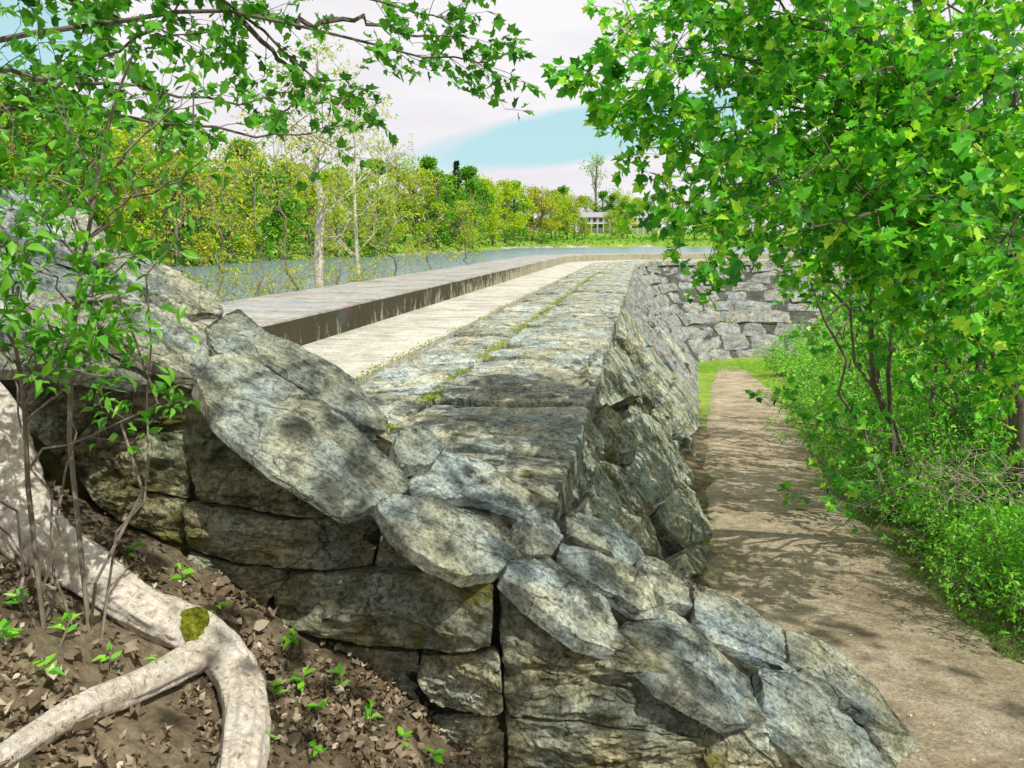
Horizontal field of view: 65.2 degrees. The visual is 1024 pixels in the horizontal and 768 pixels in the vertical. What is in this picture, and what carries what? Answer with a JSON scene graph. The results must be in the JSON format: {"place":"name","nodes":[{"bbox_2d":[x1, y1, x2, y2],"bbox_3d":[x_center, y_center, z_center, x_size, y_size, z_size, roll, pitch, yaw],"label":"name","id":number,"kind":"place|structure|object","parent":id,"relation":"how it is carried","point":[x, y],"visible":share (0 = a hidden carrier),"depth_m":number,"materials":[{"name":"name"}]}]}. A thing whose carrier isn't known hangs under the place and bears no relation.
{"place":"outdoors","nodes":[
{"label":"outdoors","id":0,"kind":"place"},
{"bbox_2d":[105,247,816,302],"bbox_3d":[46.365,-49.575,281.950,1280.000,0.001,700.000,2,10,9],"label":"water","id":1,"kind":"structure","parent":0,"point":[496,255],"depth_m":59.00,"materials":[{"name":"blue liquid"}]},
{"bbox_2d":[0,229,1023,767],"bbox_3d":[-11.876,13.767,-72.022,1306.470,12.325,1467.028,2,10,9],"label":"ground","id":2,"kind":"structure","parent":0,"point":[182,733],"depth_m":3.27,"materials":[{"name":"soil"}]},
{"bbox_2d":[0,618,23,652],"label":"seedling","id":3,"kind":"object","parent":2,"relation":"on","point":[5,626],"visible":0.96,"depth_m":2.50,"materials":[{"name":"green plant"}]},
{"bbox_2d":[0,151,72,200],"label":"tree","id":4,"kind":"object","parent":2,"relation":"on","point":[11,174],"visible":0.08,"depth_m":41.48,"materials":[{"name":"green plant"}]},
{"bbox_2d":[22,653,66,676],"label":"seedling","id":5,"kind":"object","parent":2,"relation":"on","point":[55,670],"visible":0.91,"depth_m":2.47,"materials":[{"name":"green plant"}]},
{"bbox_2d":[1,124,100,203],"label":"tree","id":6,"kind":"object","parent":2,"relation":"on","point":[47,150],"visible":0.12,"depth_m":45.04,"materials":[{"name":"green plant"}]},
{"bbox_2d":[15,78,93,217],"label":"tree","id":7,"kind":"object","parent":2,"relation":"on","point":[36,93],"visible":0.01,"depth_m":48.98,"materials":[{"name":"green plant"}]},
{"bbox_2d":[47,611,83,647],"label":"seedling","id":8,"kind":"object","parent":2,"relation":"on","point":[72,616],"visible":1,"depth_m":2.67,"materials":[{"name":"green plant"}]},
{"bbox_2d":[13,87,119,264],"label":"tree","id":9,"kind":"object","parent":2,"relation":"on","point":[99,205],"visible":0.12,"depth_m":43.71,"materials":[{"name":"green plant"}]},
{"bbox_2d":[0,171,199,628],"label":"leafy shrub","id":10,"kind":"object","parent":2,"relation":"on","point":[34,333],"visible":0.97,"depth_m":2.31,"materials":[{"name":"green plant"}]},
{"bbox_2d":[76,151,162,250],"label":"tree","id":11,"kind":"object","parent":2,"relation":"on","point":[109,185],"visible":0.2,"depth_m":47.84,"materials":[{"name":"green plant"}]},
{"bbox_2d":[0,10,246,643],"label":"leafy shrub","id":12,"kind":"object","parent":2,"relation":"on","point":[81,265],"visible":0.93,"depth_m":2.43,"materials":[{"name":"green plant"}]},
{"bbox_2d":[97,121,166,236],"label":"tree","id":13,"kind":"object","parent":2,"relation":"on","point":[144,128],"visible":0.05,"depth_m":64.34,"materials":[{"name":"green plant"}]},
{"bbox_2d":[0,382,271,767],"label":"tree root","id":14,"kind":"object","parent":2,"relation":"on","point":[197,639],"visible":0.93,"depth_m":2.88,"materials":[{"name":"wood"}]},
{"bbox_2d":[99,121,179,251],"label":"tree","id":15,"kind":"object","parent":2,"relation":"on","point":[138,215],"visible":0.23,"depth_m":50.64,"materials":[{"name":"green plant"}]},
{"bbox_2d":[137,104,202,237],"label":"tree","id":16,"kind":"object","parent":2,"relation":"on","point":[160,141],"visible":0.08,"depth_m":59.88,"materials":[{"name":"green plant"}]},
{"bbox_2d":[110,126,232,299],"bbox_3d":[-4.874,-2.257,11.776,2.637,3.308,1.701,12,16,49],"label":"sapling","id":17,"kind":"object","parent":2,"relation":"on","point":[183,208],"visible":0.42,"depth_m":11.73,"materials":[{"name":"green plant"}]},
{"bbox_2d":[137,151,221,265],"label":"tree","id":18,"kind":"object","parent":2,"relation":"on","point":[208,252],"visible":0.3,"depth_m":52.70,"materials":[{"name":"green plant"}]},
{"bbox_2d":[176,155,237,264],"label":"tree","id":19,"kind":"object","parent":2,"relation":"on","point":[199,220],"visible":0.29,"depth_m":54.65,"materials":[{"name":"green plant"}]},
{"bbox_2d":[151,130,266,299],"bbox_3d":[-4.768,-2.403,12.772,1.838,3.392,1.832,2,10,9],"label":"sapling","id":20,"kind":"object","parent":2,"relation":"on","point":[223,224],"visible":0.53,"depth_m":12.73,"materials":[{"name":"green plant"}]},
{"bbox_2d":[202,143,271,262],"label":"tree","id":21,"kind":"object","parent":2,"relation":"on","point":[262,215],"visible":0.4,"depth_m":59.48,"materials":[{"name":"green plant"}]},
{"bbox_2d":[0,479,497,767],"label":"leaf litter","id":22,"kind":"object","parent":2,"relation":"on","point":[37,696],"visible":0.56,"depth_m":3.03,"materials":[{"name":"brown plant"}]},
{"bbox_2d":[233,178,271,257],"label":"tree","id":23,"kind":"object","parent":2,"relation":"on","point":[250,193],"visible":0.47,"depth_m":65.33,"materials":[{"name":"green plant"}]},
{"bbox_2d":[193,133,314,296],"bbox_3d":[-4.528,-2.601,13.874,2.071,3.425,1.978,9,13,40],"label":"sapling","id":24,"kind":"object","parent":2,"relation":"on","point":[246,248],"visible":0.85,"depth_m":13.82,"materials":[{"name":"green plant"}]},
{"bbox_2d":[226,136,283,238],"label":"tree","id":25,"kind":"object","parent":2,"relation":"on","point":[257,162],"visible":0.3,"depth_m":69.69,"materials":[{"name":"green plant"}]},
{"bbox_2d":[108,251,436,304],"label":"bank stems","id":26,"kind":"object","parent":2,"relation":"on","point":[283,278],"visible":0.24,"depth_m":15.95,"materials":[{"name":"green plant"}]},
{"bbox_2d":[0,0,545,192],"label":"overhanging tree","id":27,"kind":"object","parent":2,"relation":"on","point":[103,18],"visible":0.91,"depth_m":4.58,"materials":[{"name":"green plant"}]},
{"bbox_2d":[204,105,346,294],"bbox_3d":[-4.329,-3.135,15.005,2.372,3.958,2.236,2,10,9],"label":"sapling","id":28,"kind":"object","parent":2,"relation":"on","point":[279,209],"visible":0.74,"depth_m":14.92,"materials":[{"name":"green plant"}]},
{"bbox_2d":[255,171,307,259],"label":"tree","id":29,"kind":"object","parent":2,"relation":"on","point":[276,222],"visible":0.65,"depth_m":68.31,"materials":[{"name":"green plant"}]},
{"bbox_2d":[258,150,316,236],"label":"tree","id":30,"kind":"object","parent":2,"relation":"on","point":[284,170],"visible":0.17,"depth_m":76.14,"materials":[{"name":"green plant"}]},
{"bbox_2d":[167,245,435,302],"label":"bank undergrowth","id":31,"kind":"object","parent":2,"relation":"on","point":[287,279],"visible":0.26,"depth_m":16.11,"materials":[{"name":"green plant"}]},
{"bbox_2d":[287,667,317,697],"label":"seedling","id":32,"kind":"object","parent":2,"relation":"on","point":[300,685],"visible":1,"depth_m":3.18,"materials":[{"name":"green plant"}]},
{"bbox_2d":[281,177,344,255],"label":"tree","id":33,"kind":"object","parent":2,"relation":"on","point":[311,195],"visible":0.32,"depth_m":73.64,"materials":[{"name":"green plant"}]},
{"bbox_2d":[248,28,389,287],"bbox_3d":[-4.100,-4.568,17.611,2.749,5.944,2.566,6,12,30],"label":"pale birch","id":34,"kind":"object","parent":2,"relation":"on","point":[319,226],"visible":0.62,"depth_m":17.41,"materials":[{"name":"green plant"}]},
{"bbox_2d":[277,131,387,289],"bbox_3d":[-3.692,-3.611,17.731,2.045,3.958,2.337,8,13,36],"label":"sapling","id":35,"kind":"object","parent":2,"relation":"on","point":[332,221],"visible":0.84,"depth_m":17.68,"materials":[{"name":"green plant"}]},
{"bbox_2d":[295,169,371,256],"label":"tree","id":36,"kind":"object","parent":2,"relation":"on","point":[335,174],"visible":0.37,"depth_m":76.20,"materials":[{"name":"green plant"}]},
{"bbox_2d":[310,38,419,281],"bbox_3d":[-3.594,-5.103,19.422,2.592,6.316,2.798,-2,11,-11],"label":"sapling","id":37,"kind":"object","parent":2,"relation":"on","point":[353,176],"visible":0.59,"depth_m":19.36,"materials":[{"name":"green plant"}]},
{"bbox_2d":[349,191,389,256],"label":"tree","id":38,"kind":"object","parent":2,"relation":"on","point":[377,235],"visible":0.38,"depth_m":79.00,"materials":[{"name":"green plant"}]},
{"bbox_2d":[347,156,392,239],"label":"tree","id":39,"kind":"object","parent":2,"relation":"on","point":[380,173],"visible":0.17,"depth_m":88.50,"materials":[{"name":"green plant"}]},
{"bbox_2d":[323,159,418,281],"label":"sapling","id":40,"kind":"object","parent":2,"relation":"on","point":[378,228],"visible":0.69,"depth_m":23.42,"materials":[{"name":"green plant"}]},
{"bbox_2d":[365,194,413,243],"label":"tree","id":41,"kind":"object","parent":2,"relation":"on","point":[390,225],"visible":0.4,"depth_m":88.13,"materials":[{"name":"green plant"}]},
{"bbox_2d":[355,126,434,275],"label":"sapling","id":42,"kind":"object","parent":2,"relation":"on","point":[397,183],"visible":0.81,"depth_m":21.39,"materials":[{"name":"green plant"}]},
{"bbox_2d":[379,153,423,243],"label":"tree","id":43,"kind":"object","parent":2,"relation":"on","point":[400,179],"visible":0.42,"depth_m":96.96,"materials":[{"name":"green plant"}]},
{"bbox_2d":[397,157,448,247],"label":"tree","id":44,"kind":"object","parent":2,"relation":"on","point":[435,208],"visible":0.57,"depth_m":98.62,"materials":[{"name":"green plant"}]},
{"bbox_2d":[395,172,453,239],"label":"tree","id":45,"kind":"object","parent":2,"relation":"on","point":[431,196],"visible":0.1,"depth_m":107.09,"materials":[{"name":"green plant"}]},
{"bbox_2d":[391,167,461,272],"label":"sapling","id":46,"kind":"object","parent":2,"relation":"on","point":[429,244],"visible":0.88,"depth_m":25.10,"materials":[{"name":"green plant"}]},
{"bbox_2d":[415,154,446,238],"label":"tree","id":47,"kind":"object","parent":2,"relation":"on","point":[429,162],"visible":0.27,"depth_m":114.69,"materials":[{"name":"green plant"}]},
{"bbox_2d":[425,170,459,248],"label":"tree","id":48,"kind":"object","parent":2,"relation":"on","point":[446,197],"visible":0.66,"depth_m":102.40,"materials":[{"name":"green plant"}]},
{"bbox_2d":[0,186,919,767],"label":"retaining wall","id":49,"kind":"structure","parent":2,"relation":"on","point":[488,614],"depth_m":3.55,"materials":[{"name":"stone"}]},
{"bbox_2d":[441,200,483,250],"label":"tree","id":50,"kind":"object","parent":2,"relation":"on","point":[459,218],"visible":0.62,"depth_m":109.25,"materials":[{"name":"green plant"}]},
{"bbox_2d":[437,194,494,265],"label":"sapling","id":51,"kind":"object","parent":2,"relation":"on","point":[477,250],"visible":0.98,"depth_m":30.58,"materials":[{"name":"green plant"}]},
{"bbox_2d":[456,178,485,248],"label":"tree","id":52,"kind":"object","parent":2,"relation":"on","point":[472,186],"visible":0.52,"depth_m":115.82,"materials":[{"name":"green plant"}]},
{"bbox_2d":[454,165,496,243],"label":"tree","id":53,"kind":"object","parent":2,"relation":"on","point":[468,173],"visible":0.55,"depth_m":119.42,"materials":[{"name":"green plant"}]},
{"bbox_2d":[459,178,505,243],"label":"tree","id":54,"kind":"object","parent":2,"relation":"on","point":[491,221],"visible":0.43,"depth_m":126.10,"materials":[{"name":"green plant"}]},
{"bbox_2d":[482,181,512,245],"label":"tree","id":55,"kind":"object","parent":2,"relation":"on","point":[505,226],"visible":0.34,"depth_m":134.55,"materials":[{"name":"green plant"}]},
{"bbox_2d":[489,178,535,244],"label":"tree","id":56,"kind":"object","parent":2,"relation":"on","point":[507,189],"visible":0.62,"depth_m":150.24,"materials":[{"name":"green plant"}]},
{"bbox_2d":[503,179,532,241],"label":"tree","id":57,"kind":"object","parent":2,"relation":"on","point":[517,204],"visible":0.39,"depth_m":160.48,"materials":[{"name":"green plant"}]},
{"bbox_2d":[523,185,563,243],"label":"tree","id":58,"kind":"object","parent":2,"relation":"on","point":[546,204],"visible":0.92,"depth_m":167.62,"materials":[{"name":"green plant"}]},
{"bbox_2d":[79,202,1011,268],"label":"woodland undergrowth","id":59,"kind":"object","parent":2,"relation":"on","point":[270,251],"visible":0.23,"depth_m":84.80,"materials":[{"name":"plant"}]},
{"bbox_2d":[537,193,574,240],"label":"tree","id":60,"kind":"object","parent":2,"relation":"on","point":[556,196],"visible":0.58,"depth_m":172.78,"materials":[{"name":"green plant"}]},
{"bbox_2d":[554,189,580,239],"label":"tree","id":61,"kind":"object","parent":2,"relation":"on","point":[571,215],"visible":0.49,"depth_m":177.18,"materials":[{"name":"green plant"}]},
{"bbox_2d":[562,194,588,237],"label":"tree","id":62,"kind":"object","parent":2,"relation":"on","point":[581,200],"visible":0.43,"depth_m":184.54,"materials":[{"name":"green plant"}]},
{"bbox_2d":[578,212,612,232],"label":"lake house","id":63,"kind":"structure","parent":2,"relation":"on","point":[596,220],"depth_m":234.19,"materials":[{"name":"grey"}]},
{"bbox_2d":[578,152,617,211],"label":"tree","id":64,"kind":"object","parent":2,"relation":"on","point":[598,162],"visible":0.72,"depth_m":253.33,"materials":[{"name":"green plant"}]},
{"bbox_2d":[199,253,1015,595],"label":"stone dam","id":65,"kind":"structure","parent":2,"relation":"on","point":[583,399],"depth_m":10.10,"materials":[{"name":"stone"}]},
{"bbox_2d":[354,273,595,434],"bbox_3d":[0.578,-1.774,16.814,1.240,0.046,25.724,2,10,9],"label":"joint moss","id":66,"kind":"object","parent":65,"relation":"on","point":[457,372],"visible":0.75,"depth_m":8.95,"materials":[{"name":"green moss"}]},
{"bbox_2d":[601,210,626,236],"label":"tree","id":67,"kind":"object","parent":2,"relation":"on","point":[611,221],"visible":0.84,"depth_m":184.29,"materials":[{"name":"green plant"}]},
{"bbox_2d":[631,213,662,233],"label":"lake house","id":68,"kind":"structure","parent":2,"relation":"on","point":[640,230],"depth_m":232.49,"materials":[{"name":"white"}]},
{"bbox_2d":[540,0,1023,542],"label":"maple tree","id":69,"kind":"object","parent":2,"relation":"on","point":[874,90],"visible":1,"depth_m":4.11,"materials":[{"name":"green plant"}]},
{"bbox_2d":[752,332,815,375],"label":"shrub","id":70,"kind":"object","parent":2,"relation":"on","point":[771,354],"visible":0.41,"depth_m":31.41,"materials":[{"name":"green plant"}]},
{"bbox_2d":[767,324,835,396],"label":"shrub","id":71,"kind":"object","parent":2,"relation":"on","point":[787,364],"visible":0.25,"depth_m":22.82,"materials":[{"name":"green plant"}]},
{"bbox_2d":[752,357,885,428],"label":"shrub","id":72,"kind":"object","parent":2,"relation":"on","point":[785,399],"visible":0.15,"depth_m":16.02,"materials":[{"name":"green plant"}]},
{"bbox_2d":[776,334,863,406],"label":"shrub","id":73,"kind":"object","parent":2,"relation":"on","point":[803,348],"visible":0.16,"depth_m":20.03,"materials":[{"name":"green plant"}]},
{"bbox_2d":[770,323,896,392],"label":"shrub","id":74,"kind":"object","parent":2,"relation":"on","point":[794,366],"visible":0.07,"depth_m":19.67,"materials":[{"name":"green plant"}]},
{"bbox_2d":[716,0,978,454],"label":"thicket tree","id":75,"kind":"object","parent":2,"relation":"on","point":[825,334],"visible":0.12,"depth_m":10.22,"materials":[{"name":"green plant"}]},
{"bbox_2d":[780,0,914,391],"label":"thicket tree","id":76,"kind":"object","parent":2,"relation":"on","point":[833,321],"visible":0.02,"depth_m":14.97,"materials":[{"name":"green plant"}]},
{"bbox_2d":[791,379,914,460],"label":"shrub","id":77,"kind":"object","parent":2,"relation":"on","point":[852,424],"visible":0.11,"depth_m":12.08,"materials":[{"name":"green plant"}]},
{"bbox_2d":[683,357,1023,662],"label":"grass","id":78,"kind":"structure","parent":2,"relation":"on","point":[742,367],"depth_m":7.42,"materials":[{"name":"plant"}]},
{"bbox_2d":[763,372,943,460],"bbox_3d":[5.956,0.579,12.249,3.225,1.724,3.116,10,14,43],"label":"shrub","id":79,"kind":"object","parent":2,"relation":"on","point":[808,397],"visible":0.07,"depth_m":12.15,"materials":[{"name":"green plant"}]},
{"bbox_2d":[773,341,937,426],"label":"shrub","id":80,"kind":"object","parent":2,"relation":"on","point":[829,383],"visible":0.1,"depth_m":14.41,"materials":[{"name":"green plant"}]},
{"bbox_2d":[771,29,950,414],"bbox_3d":[5.477,-2.106,12.365,2.622,6.904,2.360,2,10,9],"label":"thicket tree","id":81,"kind":"object","parent":2,"relation":"on","point":[837,313],"visible":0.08,"depth_m":12.77,"materials":[{"name":"green plant"}]},
{"bbox_2d":[703,366,1023,767],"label":"trail","id":82,"kind":"object","parent":2,"relation":"on","point":[899,649],"visible":0.74,"depth_m":6.09,"materials":[{"name":"soil"}]},
{"bbox_2d":[704,412,1023,760],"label":"pebbles","id":83,"kind":"object","parent":82,"relation":"on","point":[932,724],"visible":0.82,"depth_m":5.73,"materials":[{"name":"stone"}]},
{"bbox_2d":[778,379,952,492],"bbox_3d":[4.981,0.710,10.147,2.670,1.464,2.249,7,12,32],"label":"shrub","id":84,"kind":"object","parent":2,"relation":"on","point":[808,442],"visible":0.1,"depth_m":9.96,"materials":[{"name":"green plant"}]},
{"bbox_2d":[733,0,1023,533],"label":"thicket tree","id":85,"kind":"object","parent":2,"relation":"on","point":[862,421],"visible":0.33,"depth_m":7.96,"materials":[{"name":"green plant"}]},
{"bbox_2d":[815,317,946,397],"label":"shrub","id":86,"kind":"object","parent":2,"relation":"on","point":[837,350],"visible":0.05,"depth_m":18.14,"materials":[{"name":"green plant"}]},
{"bbox_2d":[809,407,955,495],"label":"shrub","id":87,"kind":"object","parent":2,"relation":"on","point":[850,472],"visible":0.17,"depth_m":9.88,"materials":[{"name":"green plant"}]},
{"bbox_2d":[815,330,963,426],"bbox_3d":[6.774,0.092,12.822,3.574,2.388,3.206,4,11,21],"label":"shrub","id":88,"kind":"object","parent":2,"relation":"on","point":[849,383],"visible":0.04,"depth_m":12.23,"materials":[{"name":"green plant"}]},
{"bbox_2d":[800,350,985,462],"bbox_3d":[5.655,0.547,10.575,2.326,2.228,4.116,-9,13,-39],"label":"shrub","id":89,"kind":"object","parent":2,"relation":"on","point":[872,407],"visible":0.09,"depth_m":10.57,"materials":[{"name":"green plant"}]},
{"bbox_2d":[781,0,1023,491],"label":"thicket tree","id":90,"kind":"object","parent":2,"relation":"on","point":[913,376],"visible":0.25,"depth_m":7.39,"materials":[{"name":"green plant"}]},
{"bbox_2d":[833,454,978,524],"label":"shrub","id":91,"kind":"object","parent":2,"relation":"on","point":[881,497],"visible":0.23,"depth_m":8.45,"materials":[{"name":"green plant"}]},
{"bbox_2d":[817,390,1003,514],"bbox_3d":[4.730,0.808,8.581,2.123,1.536,2.349,-7,12,-32],"label":"shrub","id":92,"kind":"object","parent":2,"relation":"on","point":[886,448],"visible":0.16,"depth_m":8.80,"materials":[{"name":"green plant"}]},
{"bbox_2d":[801,0,1023,453],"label":"thicket tree","id":93,"kind":"object","parent":2,"relation":"on","point":[924,376],"visible":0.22,"depth_m":8.46,"materials":[{"name":"green plant"}]},
{"bbox_2d":[812,7,1023,495],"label":"thicket tree","id":94,"kind":"object","parent":2,"relation":"on","point":[932,394],"visible":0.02,"depth_m":9.09,"materials":[{"name":"green plant"}]},
{"bbox_2d":[864,354,976,451],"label":"shrub","id":95,"kind":"object","parent":2,"relation":"on","point":[936,402],"visible":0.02,"depth_m":10.18,"materials":[{"name":"green plant"}]},
{"bbox_2d":[840,447,1004,557],"bbox_3d":[3.852,1.149,7.255,1.666,1.145,1.753,1,10,6],"label":"shrub","id":96,"kind":"object","parent":2,"relation":"on","point":[911,520],"visible":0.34,"depth_m":7.20,"materials":[{"name":"green plant"}]},
{"bbox_2d":[833,436,1023,546],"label":"dry brush","id":97,"kind":"object","parent":2,"relation":"on","point":[957,473],"visible":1,"depth_m":5.34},
{"bbox_2d":[866,348,1002,509],"bbox_3d":[5.266,0.736,8.197,1.913,2.313,3.169,-25,27,-67],"label":"shrub","id":98,"kind":"object","parent":2,"relation":"on","point":[949,424],"visible":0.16,"depth_m":8.40,"materials":[{"name":"green plant"}]},
{"bbox_2d":[870,405,1022,569],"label":"shrub","id":99,"kind":"object","parent":2,"relation":"on","point":[980,458],"visible":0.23,"depth_m":7.06,"materials":[{"name":"green plant"}]},
{"bbox_2d":[900,355,1000,487],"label":"shrub","id":100,"kind":"object","parent":2,"relation":"on","point":[962,419],"visible":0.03,"depth_m":8.67,"materials":[{"name":"green plant"}]},
{"bbox_2d":[895,415,1007,541],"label":"shrub","id":101,"kind":"object","parent":2,"relation":"on","point":[982,476],"visible":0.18,"depth_m":7.28,"materials":[{"name":"green plant"}]},
{"bbox_2d":[881,497,1023,599],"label":"shrub","id":102,"kind":"object","parent":2,"relation":"on","point":[947,540],"visible":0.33,"depth_m":6.33,"materials":[{"name":"green plant"}]},
{"bbox_2d":[898,432,1023,588],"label":"shrub","id":103,"kind":"object","parent":2,"relation":"on","point":[961,528],"visible":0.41,"depth_m":6.16,"materials":[{"name":"green plant"}]},
{"bbox_2d":[920,493,1023,645],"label":"shrub","id":104,"kind":"object","parent":2,"relation":"on","point":[1004,601],"visible":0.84,"depth_m":5.56,"materials":[{"name":"green plant"}]},
{"bbox_2d":[971,501,1023,636],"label":"shrub","id":105,"kind":"object","parent":2,"relation":"on","point":[1004,535],"visible":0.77,"depth_m":5.40,"materials":[{"name":"green plant"}]},
{"bbox_2d":[0,0,1023,232],"label":"sky","id":106,"kind":"structure","parent":0,"point":[545,149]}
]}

